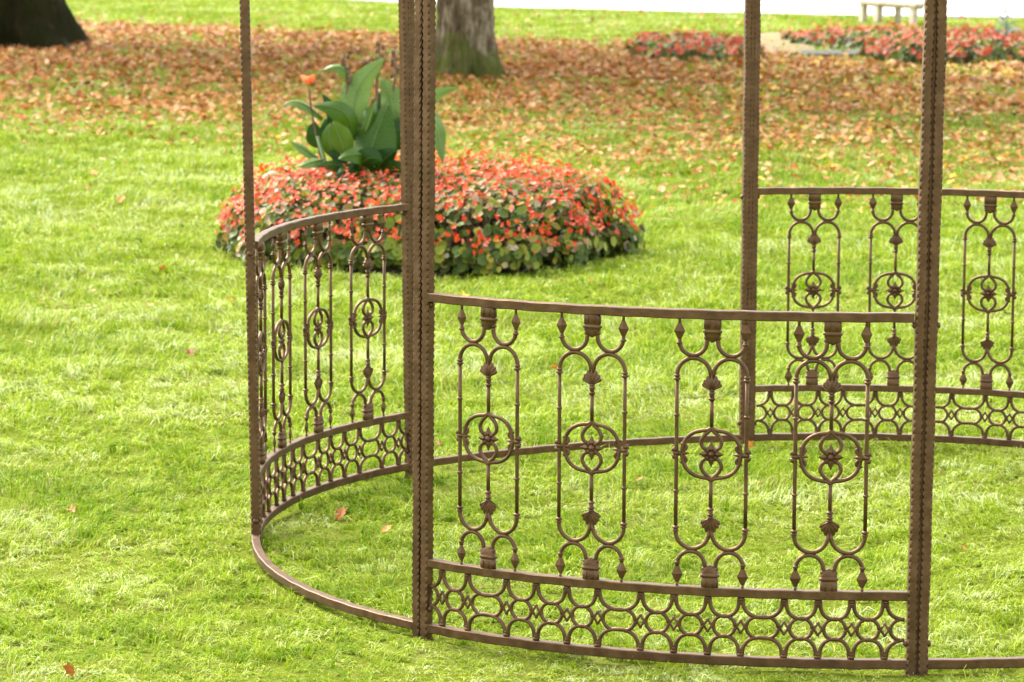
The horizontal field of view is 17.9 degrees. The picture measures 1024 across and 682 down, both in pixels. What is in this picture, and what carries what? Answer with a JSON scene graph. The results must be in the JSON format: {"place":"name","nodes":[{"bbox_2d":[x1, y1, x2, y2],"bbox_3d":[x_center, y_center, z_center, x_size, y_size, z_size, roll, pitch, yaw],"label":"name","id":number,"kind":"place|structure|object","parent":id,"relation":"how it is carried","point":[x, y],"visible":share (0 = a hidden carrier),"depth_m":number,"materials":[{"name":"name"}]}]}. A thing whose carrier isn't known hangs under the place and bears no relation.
{"place":"outdoors","nodes":[
{"label":"outdoors","id":0,"kind":"place"},
{"bbox_2d":[0,0,1023,681],"bbox_3d":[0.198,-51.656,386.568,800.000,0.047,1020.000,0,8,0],"label":"lawn","id":1,"kind":"structure","parent":0,"point":[286,518],"depth_m":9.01,"materials":[{"name":"green plant"}]},
{"bbox_2d":[0,0,89,50],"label":"tree","id":2,"kind":"object","parent":1,"relation":"on","point":[32,24],"visible":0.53,"depth_m":34.92,"materials":[{"name":"brown plant"}]},
{"bbox_2d":[62,661,74,676],"bbox_3d":[-0.951,0.704,6.985,0.028,0.044,0.027,0,8,0],"label":"fallen leaf","id":3,"kind":"object","parent":1,"relation":"on","point":[68,668],"visible":1,"depth_m":6.98,"materials":[{"name":"brown plant"}]},
{"bbox_2d":[66,504,75,511],"bbox_3d":[-1.202,0.453,8.869,0.027,0.022,0.031,0,8,0],"label":"fallen leaf","id":4,"kind":"object","parent":1,"relation":"on","point":[72,509],"visible":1,"depth_m":8.87,"materials":[{"name":"beige plant"}]},
{"bbox_2d":[116,195,124,201],"bbox_3d":[-2.126,-0.776,17.705,0.053,0.045,0.055,0,8,0],"label":"fallen leaf","id":5,"kind":"object","parent":1,"relation":"on","point":[119,198],"visible":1,"depth_m":17.70,"materials":[{"name":"plant"}]},
{"bbox_2d":[334,506,346,519],"bbox_3d":[-0.463,0.467,8.837,0.039,0.036,0.034,0,8,0],"label":"fallen leaf","id":6,"kind":"object","parent":1,"relation":"on","point":[340,513],"visible":1,"depth_m":8.84,"materials":[{"name":"brown plant"}]},
{"bbox_2d":[381,525,390,530],"bbox_3d":[-0.330,0.492,8.578,0.030,0.016,0.033,0,8,0],"label":"fallen leaf","id":7,"kind":"object","parent":1,"relation":"on","point":[386,528],"visible":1,"depth_m":8.58,"materials":[{"name":"plant"}]},
{"bbox_2d":[207,145,644,276],"bbox_3d":[-0.401,-0.630,15.410,2.068,0.523,2.030,0,8,0],"label":"flower bed","id":8,"kind":"object","parent":1,"relation":"on","point":[494,216],"visible":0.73,"depth_m":14.82,"materials":[{"name":"plant"}]},
{"bbox_2d":[282,40,457,210],"bbox_3d":[-0.664,-0.905,15.210,0.819,0.987,0.523,0,8,0],"label":"canna plant","id":9,"kind":"object","parent":8,"relation":"in","point":[372,131],"visible":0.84,"depth_m":15.19,"materials":[{"name":"green plant"}]},
{"bbox_2d":[435,0,508,79],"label":"tree","id":10,"kind":"object","parent":1,"relation":"on","point":[465,41],"visible":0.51,"depth_m":29.57,"materials":[{"name":"brown plant"}]},
{"bbox_2d":[0,8,1023,354],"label":"leaf litter","id":11,"kind":"object","parent":1,"relation":"on","point":[650,68],"visible":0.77,"depth_m":27.64,"materials":[{"name":"brown plant"}]},
{"bbox_2d":[239,0,1023,675],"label":"metal pavilion","id":12,"kind":"structure","parent":1,"relation":"on","point":[417,80],"depth_m":7.33,"materials":[{"name":"brown paint"}]},
{"bbox_2d":[624,27,764,62],"bbox_3d":[1.908,-3.082,33.924,1.482,0.333,3.268,0,8,0],"label":"flower bed","id":13,"kind":"object","parent":1,"relation":"on","point":[690,44],"visible":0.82,"depth_m":32.91,"materials":[{"name":"plant"}]},
{"bbox_2d":[748,441,753,447],"bbox_3d":[0.723,0.315,9.925,0.033,0.031,0.035,0,8,0],"label":"fallen leaf","id":14,"kind":"object","parent":1,"relation":"on","point":[750,444],"visible":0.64,"depth_m":9.93,"materials":[{"name":"orange plant"}]},
{"bbox_2d":[761,33,814,53],"bbox_3d":[3.030,-3.327,36.552,0.716,0.060,4.982,1,8,4],"label":"sandy patch","id":15,"kind":"object","parent":1,"relation":"on","point":[779,43],"visible":0.28,"depth_m":35.92,"materials":[{"name":"beige sand"}]},
{"bbox_2d":[799,50,862,56],"bbox_3d":[4.713,-3.051,34.559,3.791,0.060,0.858,-2,8,-15],"label":"slate edging","id":16,"kind":"object","parent":1,"relation":"on","point":[837,52],"visible":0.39,"depth_m":34.07,"materials":[{"name":"grey stone"}]},
{"bbox_2d":[857,0,923,24],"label":"bench","id":17,"kind":"object","parent":1,"relation":"on","point":[913,7],"visible":0.65,"depth_m":42.51,"materials":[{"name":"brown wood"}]},
{"bbox_2d":[779,21,1023,49],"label":"flower bed","id":18,"kind":"object","parent":1,"relation":"on","point":[829,37],"visible":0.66,"depth_m":36.20,"materials":[{"name":"plant"}]},
{"bbox_2d":[855,28,1023,66],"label":"flower bed","id":19,"kind":"object","parent":1,"relation":"on","point":[985,47],"visible":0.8,"depth_m":32.54,"materials":[{"name":"plant"}]},
{"bbox_2d":[994,1,1019,37],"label":"silvery plant","id":20,"kind":"object","parent":1,"relation":"on","point":[1007,27],"visible":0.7,"depth_m":34.23,"materials":[{"name":"green plant"}]},
{"bbox_2d":[348,0,1023,18],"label":"gravel path","id":21,"kind":"structure","parent":0,"point":[970,8],"depth_m":48.02,"materials":[{"name":"grey gravel"}]}
]}

